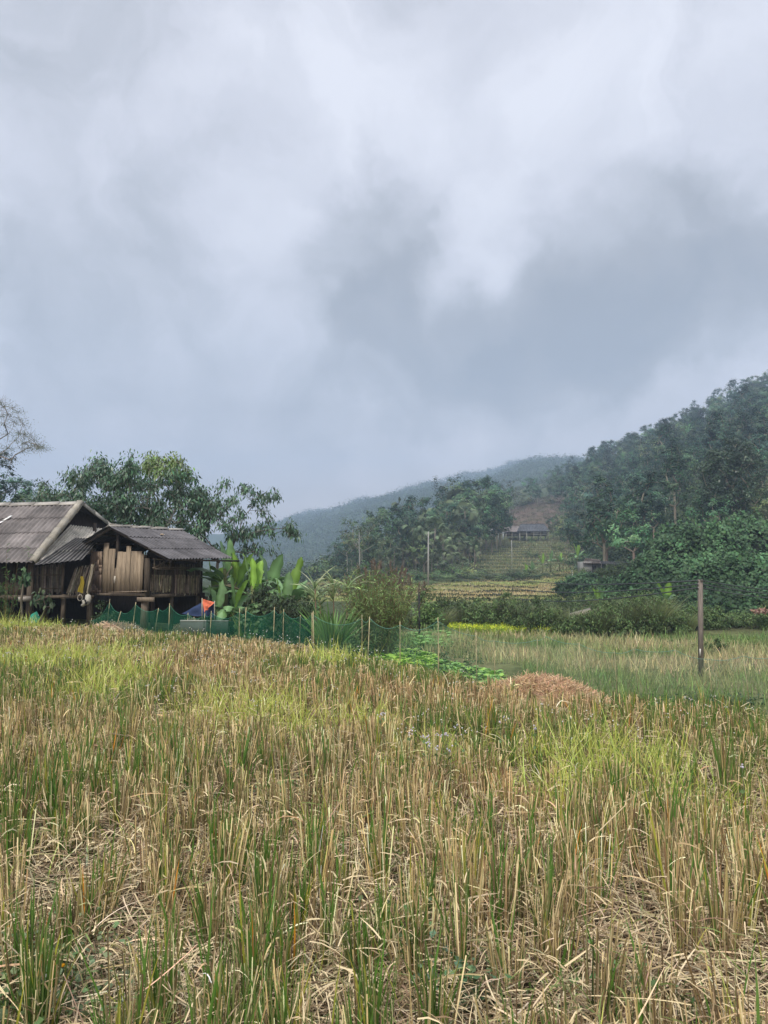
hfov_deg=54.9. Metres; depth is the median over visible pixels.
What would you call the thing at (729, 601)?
vine mound
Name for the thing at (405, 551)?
fan palm
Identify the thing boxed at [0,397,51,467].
feathery tree
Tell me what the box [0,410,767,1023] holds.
ground
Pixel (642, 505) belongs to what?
forest tree
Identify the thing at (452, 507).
wood tree
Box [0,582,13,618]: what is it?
tall weed
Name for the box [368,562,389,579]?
field edge shrub
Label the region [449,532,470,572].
fan palm
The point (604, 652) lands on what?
net fence
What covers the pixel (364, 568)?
plumed reeds
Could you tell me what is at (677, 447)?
forest tree
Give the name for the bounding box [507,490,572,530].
dry brush
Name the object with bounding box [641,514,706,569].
vine mound
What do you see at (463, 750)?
wildflower
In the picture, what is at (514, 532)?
roofed outbuilding
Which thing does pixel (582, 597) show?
bank bush
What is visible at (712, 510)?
forest tree
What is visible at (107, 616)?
green shrub
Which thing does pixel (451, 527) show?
fan palm
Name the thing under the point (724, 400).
forest tree
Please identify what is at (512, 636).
paddy grass
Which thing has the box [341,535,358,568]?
wood tree
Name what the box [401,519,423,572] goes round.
fan palm
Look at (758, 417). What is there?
forest tree
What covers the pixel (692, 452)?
forest tree
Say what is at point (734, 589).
power line
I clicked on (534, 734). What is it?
wildflower
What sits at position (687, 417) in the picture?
forest tree
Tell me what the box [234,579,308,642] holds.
dark shrub
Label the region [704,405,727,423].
forest tree
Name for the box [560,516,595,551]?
forest tree
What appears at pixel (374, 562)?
plumed reeds
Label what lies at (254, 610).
broadleaf vine
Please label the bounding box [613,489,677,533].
forest tree
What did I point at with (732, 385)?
forest tree
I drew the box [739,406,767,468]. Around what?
forest tree
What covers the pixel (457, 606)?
hedge bush
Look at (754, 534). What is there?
vine mound
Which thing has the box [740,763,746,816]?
wildflower
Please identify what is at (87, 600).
animal skull
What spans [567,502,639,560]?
forest tree
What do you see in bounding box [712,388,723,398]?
forest tree
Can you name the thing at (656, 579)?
vine mound
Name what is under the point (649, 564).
vine mound
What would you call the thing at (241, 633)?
tall grass clump
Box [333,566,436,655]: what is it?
cane clump
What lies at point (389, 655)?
leafy vegetable
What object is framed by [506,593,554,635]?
hedge bush
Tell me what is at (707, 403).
forest tree
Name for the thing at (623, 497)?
forest tree
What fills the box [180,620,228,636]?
planting trough
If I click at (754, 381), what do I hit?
forest tree
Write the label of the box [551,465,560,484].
forest tree
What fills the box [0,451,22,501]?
hillside tree
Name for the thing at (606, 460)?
forest tree
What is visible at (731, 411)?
forest tree
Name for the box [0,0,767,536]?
sky
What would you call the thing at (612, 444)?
hillside tree
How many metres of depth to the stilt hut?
24.92 m
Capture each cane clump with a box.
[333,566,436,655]
[341,563,396,647]
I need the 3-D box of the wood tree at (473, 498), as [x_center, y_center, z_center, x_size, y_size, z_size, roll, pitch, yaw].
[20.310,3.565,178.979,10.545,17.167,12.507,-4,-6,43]
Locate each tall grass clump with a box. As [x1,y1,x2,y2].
[232,611,264,639]
[286,597,365,654]
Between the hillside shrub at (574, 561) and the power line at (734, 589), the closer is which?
the power line at (734, 589)
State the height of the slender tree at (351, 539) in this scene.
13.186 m
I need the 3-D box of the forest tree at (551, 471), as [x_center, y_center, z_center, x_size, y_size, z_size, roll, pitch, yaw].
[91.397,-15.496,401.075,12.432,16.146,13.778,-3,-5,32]
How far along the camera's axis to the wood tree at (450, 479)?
193.72 m
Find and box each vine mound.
[551,571,602,595]
[588,575,630,601]
[616,551,676,589]
[623,574,694,604]
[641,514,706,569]
[670,551,735,587]
[673,581,757,614]
[681,515,747,565]
[714,545,767,588]
[723,508,767,557]
[744,577,767,613]
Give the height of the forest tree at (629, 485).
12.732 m
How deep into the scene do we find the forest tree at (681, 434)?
239.97 m
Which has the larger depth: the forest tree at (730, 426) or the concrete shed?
the forest tree at (730, 426)
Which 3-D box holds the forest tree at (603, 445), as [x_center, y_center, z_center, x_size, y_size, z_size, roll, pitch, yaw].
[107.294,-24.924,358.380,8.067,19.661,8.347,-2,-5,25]
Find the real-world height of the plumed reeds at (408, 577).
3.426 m
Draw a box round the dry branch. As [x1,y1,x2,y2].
[750,607,767,614]
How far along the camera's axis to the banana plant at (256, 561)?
27.77 m
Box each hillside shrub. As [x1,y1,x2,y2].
[510,491,534,506]
[521,549,540,557]
[564,551,586,565]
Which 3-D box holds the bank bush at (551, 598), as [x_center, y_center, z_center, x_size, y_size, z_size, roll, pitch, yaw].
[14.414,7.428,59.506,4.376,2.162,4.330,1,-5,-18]
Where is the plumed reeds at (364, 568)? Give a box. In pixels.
[363,567,403,606]
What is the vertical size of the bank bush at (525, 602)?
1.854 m
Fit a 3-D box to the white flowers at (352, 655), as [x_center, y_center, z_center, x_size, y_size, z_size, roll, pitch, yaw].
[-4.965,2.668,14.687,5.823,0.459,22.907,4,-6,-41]
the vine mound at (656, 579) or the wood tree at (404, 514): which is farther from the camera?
the wood tree at (404, 514)
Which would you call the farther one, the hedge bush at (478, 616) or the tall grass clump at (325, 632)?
the hedge bush at (478, 616)
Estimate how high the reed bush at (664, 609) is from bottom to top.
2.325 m
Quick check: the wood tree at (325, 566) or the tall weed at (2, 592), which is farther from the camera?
the wood tree at (325, 566)
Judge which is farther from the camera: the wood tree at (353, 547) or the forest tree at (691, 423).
the forest tree at (691, 423)
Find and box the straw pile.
[87,619,145,631]
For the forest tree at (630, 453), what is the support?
on the ground at (506, 666)
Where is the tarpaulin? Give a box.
[182,598,214,619]
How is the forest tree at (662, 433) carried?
on the ground at (506, 666)
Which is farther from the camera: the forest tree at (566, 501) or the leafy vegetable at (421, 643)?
the forest tree at (566, 501)
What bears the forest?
on the ground at (506, 666)
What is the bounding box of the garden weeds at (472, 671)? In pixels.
[227,630,767,706]
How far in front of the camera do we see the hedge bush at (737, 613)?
40.23 m
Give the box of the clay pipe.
[17,596,30,601]
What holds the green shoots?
on the ground at (506, 666)
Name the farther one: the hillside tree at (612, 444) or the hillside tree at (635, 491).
the hillside tree at (612, 444)
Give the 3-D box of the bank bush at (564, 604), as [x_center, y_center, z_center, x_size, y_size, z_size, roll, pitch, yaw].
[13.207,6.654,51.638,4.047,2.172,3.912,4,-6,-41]
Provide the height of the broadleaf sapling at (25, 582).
1.983 m
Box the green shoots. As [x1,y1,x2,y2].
[0,616,767,1023]
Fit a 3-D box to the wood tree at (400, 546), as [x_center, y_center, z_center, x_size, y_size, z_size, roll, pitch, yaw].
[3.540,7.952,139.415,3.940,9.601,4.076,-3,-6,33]
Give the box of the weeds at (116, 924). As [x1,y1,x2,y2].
[0,756,725,1023]
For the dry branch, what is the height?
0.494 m
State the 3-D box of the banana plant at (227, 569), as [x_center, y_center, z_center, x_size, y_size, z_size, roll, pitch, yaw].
[-5.672,2.734,26.116,3.022,3.648,1.993,2,-5,-19]
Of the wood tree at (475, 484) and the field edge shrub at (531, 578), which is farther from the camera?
the wood tree at (475, 484)
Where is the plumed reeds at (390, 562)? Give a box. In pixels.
[368,559,405,609]
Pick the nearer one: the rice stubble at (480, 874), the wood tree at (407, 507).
the rice stubble at (480, 874)
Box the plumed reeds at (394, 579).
[393,574,433,626]
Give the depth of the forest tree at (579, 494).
200.09 m
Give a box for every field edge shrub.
[299,582,327,594]
[308,582,341,590]
[350,563,373,579]
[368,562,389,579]
[381,566,407,578]
[401,568,432,580]
[404,579,439,583]
[413,568,444,581]
[426,567,456,580]
[441,577,479,581]
[443,562,474,578]
[453,562,492,577]
[462,570,495,579]
[465,574,502,579]
[485,572,515,580]
[498,568,532,579]
[512,569,541,579]
[521,570,544,577]
[535,573,557,576]
[545,573,570,576]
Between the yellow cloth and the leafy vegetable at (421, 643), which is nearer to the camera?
the yellow cloth
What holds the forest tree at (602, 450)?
on the ground at (506, 666)
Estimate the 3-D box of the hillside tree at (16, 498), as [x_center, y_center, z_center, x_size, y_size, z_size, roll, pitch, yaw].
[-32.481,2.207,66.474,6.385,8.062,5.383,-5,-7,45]
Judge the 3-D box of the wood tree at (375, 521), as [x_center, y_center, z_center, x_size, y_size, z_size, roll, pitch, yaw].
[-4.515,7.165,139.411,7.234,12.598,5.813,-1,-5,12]
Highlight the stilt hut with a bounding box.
[81,524,239,630]
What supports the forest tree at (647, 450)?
on the ground at (506, 666)
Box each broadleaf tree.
[27,449,144,524]
[109,448,216,538]
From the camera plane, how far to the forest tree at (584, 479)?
259.86 m
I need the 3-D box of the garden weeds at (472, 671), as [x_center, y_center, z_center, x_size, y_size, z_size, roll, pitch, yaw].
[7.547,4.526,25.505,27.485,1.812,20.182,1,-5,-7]
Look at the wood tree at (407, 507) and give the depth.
165.36 m
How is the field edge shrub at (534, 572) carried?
on the ground at (506, 666)
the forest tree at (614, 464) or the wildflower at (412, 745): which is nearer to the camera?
the wildflower at (412, 745)
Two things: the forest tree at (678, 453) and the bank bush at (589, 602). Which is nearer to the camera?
the bank bush at (589, 602)
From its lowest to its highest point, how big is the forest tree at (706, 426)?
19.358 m
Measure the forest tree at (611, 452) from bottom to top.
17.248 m
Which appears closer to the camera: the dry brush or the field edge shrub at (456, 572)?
the field edge shrub at (456, 572)
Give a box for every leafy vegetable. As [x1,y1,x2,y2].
[384,653,403,659]
[409,640,432,648]
[421,657,441,663]
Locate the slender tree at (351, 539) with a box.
[340,516,383,564]
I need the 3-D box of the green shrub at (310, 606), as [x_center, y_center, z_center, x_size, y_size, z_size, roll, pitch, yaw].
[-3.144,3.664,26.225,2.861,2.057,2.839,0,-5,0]
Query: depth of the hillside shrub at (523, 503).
298.05 m
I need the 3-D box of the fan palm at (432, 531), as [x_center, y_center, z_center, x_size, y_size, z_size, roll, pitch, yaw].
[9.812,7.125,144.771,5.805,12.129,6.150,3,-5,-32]
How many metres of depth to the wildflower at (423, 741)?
5.81 m
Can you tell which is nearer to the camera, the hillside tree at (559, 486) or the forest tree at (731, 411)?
the forest tree at (731, 411)
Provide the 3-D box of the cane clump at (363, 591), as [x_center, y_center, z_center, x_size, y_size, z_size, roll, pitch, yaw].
[-0.459,2.911,22.360,1.708,2.789,1.918,0,-5,0]
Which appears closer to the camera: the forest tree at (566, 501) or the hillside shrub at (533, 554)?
the hillside shrub at (533, 554)
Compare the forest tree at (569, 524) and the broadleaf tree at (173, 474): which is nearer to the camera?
the broadleaf tree at (173, 474)
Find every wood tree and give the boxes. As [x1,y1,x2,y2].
[308,550,349,580]
[325,540,354,569]
[332,528,363,577]
[332,533,360,562]
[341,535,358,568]
[342,554,373,578]
[344,517,378,563]
[352,526,391,567]
[354,521,369,562]
[362,506,403,550]
[363,539,400,562]
[381,506,402,561]
[383,509,424,558]
[393,531,414,565]
[394,494,423,533]
[401,517,437,554]
[405,535,442,571]
[411,496,448,531]
[418,509,450,546]
[431,473,464,498]
[431,488,446,518]
[436,502,474,550]
[437,481,473,525]
[447,491,491,549]
[453,517,481,560]
[454,477,504,535]
[460,480,476,503]
[460,487,513,549]
[462,503,503,554]
[473,475,499,524]
[477,483,517,545]
[482,499,502,552]
[485,493,511,548]
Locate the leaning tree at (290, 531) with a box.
[188,475,306,568]
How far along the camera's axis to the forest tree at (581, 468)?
330.44 m
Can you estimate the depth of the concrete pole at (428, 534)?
111.65 m
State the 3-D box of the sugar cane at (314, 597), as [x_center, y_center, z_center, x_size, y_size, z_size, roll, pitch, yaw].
[-2.099,2.901,21.723,1.711,2.663,1.788,4,-6,-44]
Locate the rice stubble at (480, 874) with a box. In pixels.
[0,618,767,1023]
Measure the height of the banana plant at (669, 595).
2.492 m
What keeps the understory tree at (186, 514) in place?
on the ground at (506, 666)
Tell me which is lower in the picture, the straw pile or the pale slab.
the straw pile
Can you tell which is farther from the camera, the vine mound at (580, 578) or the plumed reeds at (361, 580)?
the vine mound at (580, 578)
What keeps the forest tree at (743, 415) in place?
on the ground at (506, 666)
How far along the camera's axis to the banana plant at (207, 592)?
27.45 m
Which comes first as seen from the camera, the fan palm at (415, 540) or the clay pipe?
the clay pipe
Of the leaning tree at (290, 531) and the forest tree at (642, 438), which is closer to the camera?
the leaning tree at (290, 531)
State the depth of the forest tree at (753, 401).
236.07 m
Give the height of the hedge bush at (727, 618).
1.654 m
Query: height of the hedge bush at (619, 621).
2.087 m
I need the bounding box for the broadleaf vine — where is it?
[230,602,281,643]
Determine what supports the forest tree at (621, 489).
on the ground at (506, 666)
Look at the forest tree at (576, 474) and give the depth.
297.16 m
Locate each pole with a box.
[418,593,419,633]
[425,532,431,585]
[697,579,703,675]
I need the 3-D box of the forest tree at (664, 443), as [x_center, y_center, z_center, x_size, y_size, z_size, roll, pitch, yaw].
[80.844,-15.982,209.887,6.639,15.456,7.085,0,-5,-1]
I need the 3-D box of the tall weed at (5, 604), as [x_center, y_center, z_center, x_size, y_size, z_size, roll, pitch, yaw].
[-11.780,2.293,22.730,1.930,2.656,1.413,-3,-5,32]
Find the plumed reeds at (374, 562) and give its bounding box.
[360,556,382,579]
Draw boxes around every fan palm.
[387,547,400,573]
[392,497,415,545]
[393,541,411,564]
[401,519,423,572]
[409,552,422,570]
[412,527,431,562]
[416,540,438,571]
[417,507,440,554]
[423,518,449,570]
[424,550,438,578]
[429,556,446,570]
[435,532,452,570]
[436,499,460,525]
[436,528,461,565]
[442,545,460,578]
[446,488,470,512]
[448,523,463,553]
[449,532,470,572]
[451,501,478,557]
[456,557,469,567]
[461,536,479,568]
[468,545,481,569]
[469,536,482,568]
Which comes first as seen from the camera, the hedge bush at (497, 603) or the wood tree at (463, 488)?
the hedge bush at (497, 603)
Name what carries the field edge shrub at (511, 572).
on the ground at (506, 666)
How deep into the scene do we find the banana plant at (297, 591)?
25.00 m
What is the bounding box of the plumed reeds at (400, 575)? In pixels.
[376,567,421,620]
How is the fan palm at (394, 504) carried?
on the ground at (506, 666)
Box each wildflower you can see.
[377,712,382,745]
[407,732,412,776]
[410,727,414,769]
[420,735,426,772]
[425,742,431,789]
[435,745,439,801]
[446,745,453,802]
[453,724,459,773]
[461,727,466,765]
[532,725,536,761]
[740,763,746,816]
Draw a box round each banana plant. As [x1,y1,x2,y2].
[187,538,250,615]
[188,579,238,639]
[201,552,252,636]
[202,558,242,599]
[207,553,279,607]
[208,554,267,631]
[215,574,248,637]
[228,553,284,627]
[234,557,306,632]
[246,572,305,627]
[527,561,537,570]
[537,553,551,573]
[546,550,555,571]
[555,553,567,570]
[569,544,586,569]
[591,588,604,603]
[652,581,683,606]
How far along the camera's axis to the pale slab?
44.44 m
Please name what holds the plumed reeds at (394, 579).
on the ground at (506, 666)
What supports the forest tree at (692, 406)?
on the ground at (506, 666)
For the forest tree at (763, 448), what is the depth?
135.68 m
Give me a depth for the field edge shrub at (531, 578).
124.80 m
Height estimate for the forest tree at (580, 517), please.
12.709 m
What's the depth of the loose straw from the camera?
3.41 m
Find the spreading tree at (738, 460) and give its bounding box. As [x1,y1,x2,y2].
[693,435,766,524]
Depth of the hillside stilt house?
219.63 m
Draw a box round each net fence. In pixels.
[90,600,311,646]
[313,611,438,674]
[438,621,767,699]
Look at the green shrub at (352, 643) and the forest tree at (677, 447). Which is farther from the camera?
the forest tree at (677, 447)
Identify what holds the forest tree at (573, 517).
on the ground at (506, 666)
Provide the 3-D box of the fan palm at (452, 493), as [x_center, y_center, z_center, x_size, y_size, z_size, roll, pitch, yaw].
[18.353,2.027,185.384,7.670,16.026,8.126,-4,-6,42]
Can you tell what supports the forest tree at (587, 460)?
on the ground at (506, 666)
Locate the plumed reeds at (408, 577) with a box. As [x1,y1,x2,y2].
[388,571,424,614]
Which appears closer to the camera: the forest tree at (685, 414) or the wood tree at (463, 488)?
the wood tree at (463, 488)
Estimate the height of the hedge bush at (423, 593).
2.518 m
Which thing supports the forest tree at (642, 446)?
on the ground at (506, 666)
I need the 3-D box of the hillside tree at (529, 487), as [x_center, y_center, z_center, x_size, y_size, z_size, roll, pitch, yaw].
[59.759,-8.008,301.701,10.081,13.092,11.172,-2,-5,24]
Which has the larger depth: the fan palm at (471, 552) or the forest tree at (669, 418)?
the forest tree at (669, 418)
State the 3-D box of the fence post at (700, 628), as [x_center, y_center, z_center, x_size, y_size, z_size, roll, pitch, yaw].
[9.496,3.565,22.160,0.194,3.076,0.162,0,-5,0]
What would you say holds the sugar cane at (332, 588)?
on the ground at (506, 666)
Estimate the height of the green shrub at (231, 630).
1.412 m
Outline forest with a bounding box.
[222,452,587,568]
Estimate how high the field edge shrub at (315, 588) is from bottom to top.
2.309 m
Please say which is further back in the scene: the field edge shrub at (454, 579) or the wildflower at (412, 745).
the field edge shrub at (454, 579)
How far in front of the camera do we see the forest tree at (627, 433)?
384.21 m
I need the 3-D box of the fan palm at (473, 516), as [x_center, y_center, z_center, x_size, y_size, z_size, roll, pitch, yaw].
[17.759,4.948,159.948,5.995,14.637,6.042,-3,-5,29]
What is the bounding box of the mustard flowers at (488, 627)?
[445,620,561,635]
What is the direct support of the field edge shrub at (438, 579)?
on the ground at (506, 666)
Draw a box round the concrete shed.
[577,558,600,575]
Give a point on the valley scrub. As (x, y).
(285, 571)
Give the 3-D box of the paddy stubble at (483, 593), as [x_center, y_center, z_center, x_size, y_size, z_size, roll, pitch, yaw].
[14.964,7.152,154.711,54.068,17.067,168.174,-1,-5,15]
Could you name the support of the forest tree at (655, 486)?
on the ground at (506, 666)
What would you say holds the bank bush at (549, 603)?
on the ground at (506, 666)
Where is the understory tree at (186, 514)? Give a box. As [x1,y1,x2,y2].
[104,506,208,554]
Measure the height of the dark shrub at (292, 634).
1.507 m
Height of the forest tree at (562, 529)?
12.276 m
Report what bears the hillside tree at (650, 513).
on the ground at (506, 666)
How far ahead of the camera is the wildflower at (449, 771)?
5.30 m
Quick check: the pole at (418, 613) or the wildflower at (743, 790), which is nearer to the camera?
the wildflower at (743, 790)
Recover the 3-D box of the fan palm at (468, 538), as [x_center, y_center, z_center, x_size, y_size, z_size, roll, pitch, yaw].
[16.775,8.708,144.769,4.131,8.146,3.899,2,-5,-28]
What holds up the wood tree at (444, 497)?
on the ground at (506, 666)
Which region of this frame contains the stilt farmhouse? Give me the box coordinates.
[0,500,207,624]
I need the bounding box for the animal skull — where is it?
[81,594,91,606]
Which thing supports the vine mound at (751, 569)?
on the ground at (506, 666)
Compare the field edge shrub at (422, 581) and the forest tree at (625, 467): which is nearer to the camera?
the field edge shrub at (422, 581)
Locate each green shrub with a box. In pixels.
[89,600,120,624]
[195,608,251,638]
[208,571,282,623]
[266,586,331,637]
[336,618,360,650]
[338,630,381,657]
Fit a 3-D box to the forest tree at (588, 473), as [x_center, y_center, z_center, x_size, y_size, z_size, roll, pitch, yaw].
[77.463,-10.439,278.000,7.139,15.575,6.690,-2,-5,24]
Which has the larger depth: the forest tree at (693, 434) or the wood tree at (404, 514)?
the forest tree at (693, 434)
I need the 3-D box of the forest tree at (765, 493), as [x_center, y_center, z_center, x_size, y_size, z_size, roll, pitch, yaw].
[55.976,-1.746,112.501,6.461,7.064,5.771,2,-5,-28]
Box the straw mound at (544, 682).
[474,669,613,703]
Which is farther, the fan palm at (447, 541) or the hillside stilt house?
the hillside stilt house
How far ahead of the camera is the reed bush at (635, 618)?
37.04 m
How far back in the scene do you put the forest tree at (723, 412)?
275.33 m
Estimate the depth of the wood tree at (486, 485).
200.40 m
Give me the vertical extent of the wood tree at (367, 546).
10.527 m
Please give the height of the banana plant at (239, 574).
3.163 m
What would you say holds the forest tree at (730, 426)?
on the ground at (506, 666)
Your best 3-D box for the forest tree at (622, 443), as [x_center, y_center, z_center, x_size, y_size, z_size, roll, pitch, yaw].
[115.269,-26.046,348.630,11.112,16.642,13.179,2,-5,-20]
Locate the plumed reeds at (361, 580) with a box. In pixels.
[338,563,378,616]
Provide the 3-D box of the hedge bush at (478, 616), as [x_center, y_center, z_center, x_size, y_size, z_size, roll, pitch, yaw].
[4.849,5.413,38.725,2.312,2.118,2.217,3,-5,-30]
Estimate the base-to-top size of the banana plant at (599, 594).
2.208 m
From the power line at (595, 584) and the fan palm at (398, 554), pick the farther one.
the fan palm at (398, 554)
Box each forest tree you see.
[543,469,558,487]
[546,509,584,537]
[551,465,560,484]
[556,509,591,551]
[557,482,593,516]
[560,462,572,475]
[560,476,589,509]
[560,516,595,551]
[562,466,583,484]
[564,455,578,475]
[564,469,590,486]
[565,485,603,514]
[565,506,580,548]
[566,466,584,490]
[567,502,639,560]
[567,509,594,549]
[571,475,607,508]
[574,462,589,474]
[578,473,627,567]
[582,446,597,471]
[582,465,594,485]
[584,446,600,471]
[585,461,613,488]
[585,470,616,500]
[594,457,602,486]
[594,510,629,548]
[596,440,609,467]
[597,441,611,465]
[600,448,615,479]
[603,508,661,559]
[608,441,616,455]
[609,470,647,509]
[611,451,625,480]
[612,445,633,458]
[612,450,640,473]
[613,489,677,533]
[614,439,637,456]
[614,454,640,475]
[616,479,645,510]
[618,436,636,450]
[621,432,643,446]
[622,478,640,515]
[623,453,664,484]
[627,432,643,456]
[628,429,656,465]
[629,470,668,538]
[632,432,653,449]
[635,431,670,459]
[639,423,658,440]
[642,444,659,471]
[642,477,669,500]
[648,423,682,471]
[651,418,678,452]
[654,417,677,432]
[654,437,694,503]
[654,480,676,517]
[656,431,677,476]
[656,455,692,524]
[659,448,702,482]
[662,422,695,448]
[665,419,684,436]
[665,443,687,490]
[666,446,706,484]
[677,415,702,438]
[677,483,726,521]
[678,407,698,423]
[680,494,751,527]
[681,417,719,441]
[681,463,732,516]
[686,400,698,415]
[686,406,708,422]
[686,430,704,457]
[696,410,725,449]
[698,410,737,464]
[700,474,741,522]
[701,396,723,411]
[703,395,727,409]
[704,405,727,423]
[708,398,732,416]
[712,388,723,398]
[712,407,735,424]
[717,388,730,401]
[717,461,751,487]
[720,413,762,442]
[723,379,741,409]
[723,395,749,430]
[724,415,766,448]
[727,383,738,398]
[729,409,754,473]
[735,377,750,390]
[735,383,753,404]
[735,385,755,414]
[738,480,767,505]
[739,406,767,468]
[740,394,765,422]
[741,432,767,490]
[741,486,767,522]
[745,375,766,391]
[745,379,765,394]
[752,386,767,404]
[752,453,767,488]
[755,404,767,441]
[757,381,767,416]
[758,374,767,391]
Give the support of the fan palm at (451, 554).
on the ground at (506, 666)
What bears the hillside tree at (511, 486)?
on the ground at (506, 666)
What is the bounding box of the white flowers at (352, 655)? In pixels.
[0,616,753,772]
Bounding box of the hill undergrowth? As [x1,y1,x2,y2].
[301,391,767,581]
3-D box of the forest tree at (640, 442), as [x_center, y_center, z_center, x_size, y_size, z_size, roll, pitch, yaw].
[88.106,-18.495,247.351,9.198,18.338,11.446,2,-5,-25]
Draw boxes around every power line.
[426,535,697,592]
[428,539,697,601]
[433,537,697,584]
[703,580,767,589]
[703,584,767,593]
[703,588,767,597]
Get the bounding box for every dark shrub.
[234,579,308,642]
[276,606,318,647]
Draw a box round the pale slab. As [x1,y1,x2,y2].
[570,608,590,615]
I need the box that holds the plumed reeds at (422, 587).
[405,580,426,628]
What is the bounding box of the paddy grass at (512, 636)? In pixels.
[275,624,767,709]
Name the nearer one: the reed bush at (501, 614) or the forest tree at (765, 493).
the reed bush at (501, 614)
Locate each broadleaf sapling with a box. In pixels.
[10,567,31,619]
[30,587,55,621]
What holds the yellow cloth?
hanging from the stilt farmhouse
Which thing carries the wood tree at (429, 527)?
on the ground at (506, 666)
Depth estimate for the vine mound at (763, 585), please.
45.08 m
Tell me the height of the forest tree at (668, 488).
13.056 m
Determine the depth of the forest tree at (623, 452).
320.94 m
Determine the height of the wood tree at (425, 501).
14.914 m
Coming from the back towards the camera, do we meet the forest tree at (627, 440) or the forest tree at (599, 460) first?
the forest tree at (627, 440)
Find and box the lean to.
[600,561,622,572]
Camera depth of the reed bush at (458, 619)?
39.15 m
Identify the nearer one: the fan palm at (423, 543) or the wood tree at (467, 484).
the fan palm at (423, 543)
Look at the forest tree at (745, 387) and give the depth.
247.89 m
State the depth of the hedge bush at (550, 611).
37.17 m
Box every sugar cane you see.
[296,565,342,645]
[297,589,338,642]
[310,569,356,618]
[322,570,372,618]
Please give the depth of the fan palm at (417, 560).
133.51 m
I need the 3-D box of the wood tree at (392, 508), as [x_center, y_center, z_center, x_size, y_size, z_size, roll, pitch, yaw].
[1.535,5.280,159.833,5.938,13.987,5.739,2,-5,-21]
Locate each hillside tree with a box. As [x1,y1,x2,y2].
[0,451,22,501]
[0,475,38,502]
[0,492,35,502]
[22,487,36,500]
[499,478,521,512]
[521,477,542,502]
[532,483,542,504]
[544,517,563,537]
[546,475,570,501]
[553,519,568,542]
[563,536,575,566]
[604,440,619,455]
[617,507,652,547]
[622,476,652,525]
[626,498,667,547]
[633,518,658,537]
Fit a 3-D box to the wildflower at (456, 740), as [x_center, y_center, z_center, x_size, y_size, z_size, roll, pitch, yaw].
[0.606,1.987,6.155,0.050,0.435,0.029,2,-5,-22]
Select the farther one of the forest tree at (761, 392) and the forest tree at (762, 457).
the forest tree at (761, 392)
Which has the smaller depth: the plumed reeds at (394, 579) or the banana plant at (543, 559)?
the plumed reeds at (394, 579)
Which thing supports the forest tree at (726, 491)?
on the ground at (506, 666)
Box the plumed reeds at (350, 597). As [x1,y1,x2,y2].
[334,574,360,621]
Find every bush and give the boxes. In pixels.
[404,585,449,628]
[411,604,459,626]
[412,596,447,631]
[438,595,472,616]
[439,595,470,616]
[444,602,489,624]
[462,596,500,626]
[467,597,519,620]
[483,587,523,625]
[494,602,540,624]
[504,599,542,616]
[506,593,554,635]
[510,598,578,625]
[528,596,568,616]
[533,606,574,634]
[540,591,576,612]
[543,605,595,635]
[547,593,596,615]
[555,610,610,637]
[565,585,614,610]
[567,594,623,613]
[570,567,588,575]
[571,605,624,637]
[586,595,659,634]
[590,600,634,637]
[592,564,619,576]
[594,588,647,605]
[605,560,627,576]
[612,590,666,635]
[616,592,693,633]
[631,591,678,610]
[644,596,692,634]
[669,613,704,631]
[678,598,720,629]
[696,603,743,629]
[704,637,726,653]
[718,609,757,625]
[735,605,767,629]
[756,600,767,613]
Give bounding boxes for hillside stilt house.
[517,524,548,540]
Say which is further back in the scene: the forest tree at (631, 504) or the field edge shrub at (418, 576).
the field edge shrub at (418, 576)
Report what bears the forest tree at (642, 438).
on the ground at (506, 666)
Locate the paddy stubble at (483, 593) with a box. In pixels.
[299,536,588,602]
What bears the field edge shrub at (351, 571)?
on the ground at (506, 666)
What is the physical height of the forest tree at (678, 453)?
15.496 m
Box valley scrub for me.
[263,466,569,581]
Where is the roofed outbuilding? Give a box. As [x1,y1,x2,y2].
[502,526,524,540]
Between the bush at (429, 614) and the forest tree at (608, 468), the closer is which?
the bush at (429, 614)
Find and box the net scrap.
[30,611,39,622]
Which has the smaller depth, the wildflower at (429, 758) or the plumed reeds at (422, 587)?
the wildflower at (429, 758)
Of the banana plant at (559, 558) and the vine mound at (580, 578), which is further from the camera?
the banana plant at (559, 558)
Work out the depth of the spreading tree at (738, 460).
98.63 m
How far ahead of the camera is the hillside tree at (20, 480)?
94.89 m
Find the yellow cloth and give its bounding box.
[78,576,83,592]
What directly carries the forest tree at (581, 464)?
on the ground at (506, 666)
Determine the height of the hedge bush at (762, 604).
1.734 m
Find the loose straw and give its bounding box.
[0,623,767,1023]
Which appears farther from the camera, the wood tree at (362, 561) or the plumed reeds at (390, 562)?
the wood tree at (362, 561)
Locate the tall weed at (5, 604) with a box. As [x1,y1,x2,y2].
[0,543,30,620]
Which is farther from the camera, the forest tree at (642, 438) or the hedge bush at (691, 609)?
the forest tree at (642, 438)
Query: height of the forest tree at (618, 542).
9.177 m
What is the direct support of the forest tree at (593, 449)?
on the ground at (506, 666)
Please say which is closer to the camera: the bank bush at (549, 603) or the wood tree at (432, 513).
the bank bush at (549, 603)
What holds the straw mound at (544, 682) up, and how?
on the ground at (506, 666)
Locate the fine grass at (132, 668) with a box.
[0,610,767,1023]
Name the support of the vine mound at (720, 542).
on the ground at (506, 666)
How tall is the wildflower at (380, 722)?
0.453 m
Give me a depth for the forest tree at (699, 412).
319.45 m
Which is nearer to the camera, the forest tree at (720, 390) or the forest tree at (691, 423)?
the forest tree at (691, 423)
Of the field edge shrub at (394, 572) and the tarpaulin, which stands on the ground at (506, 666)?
the field edge shrub at (394, 572)

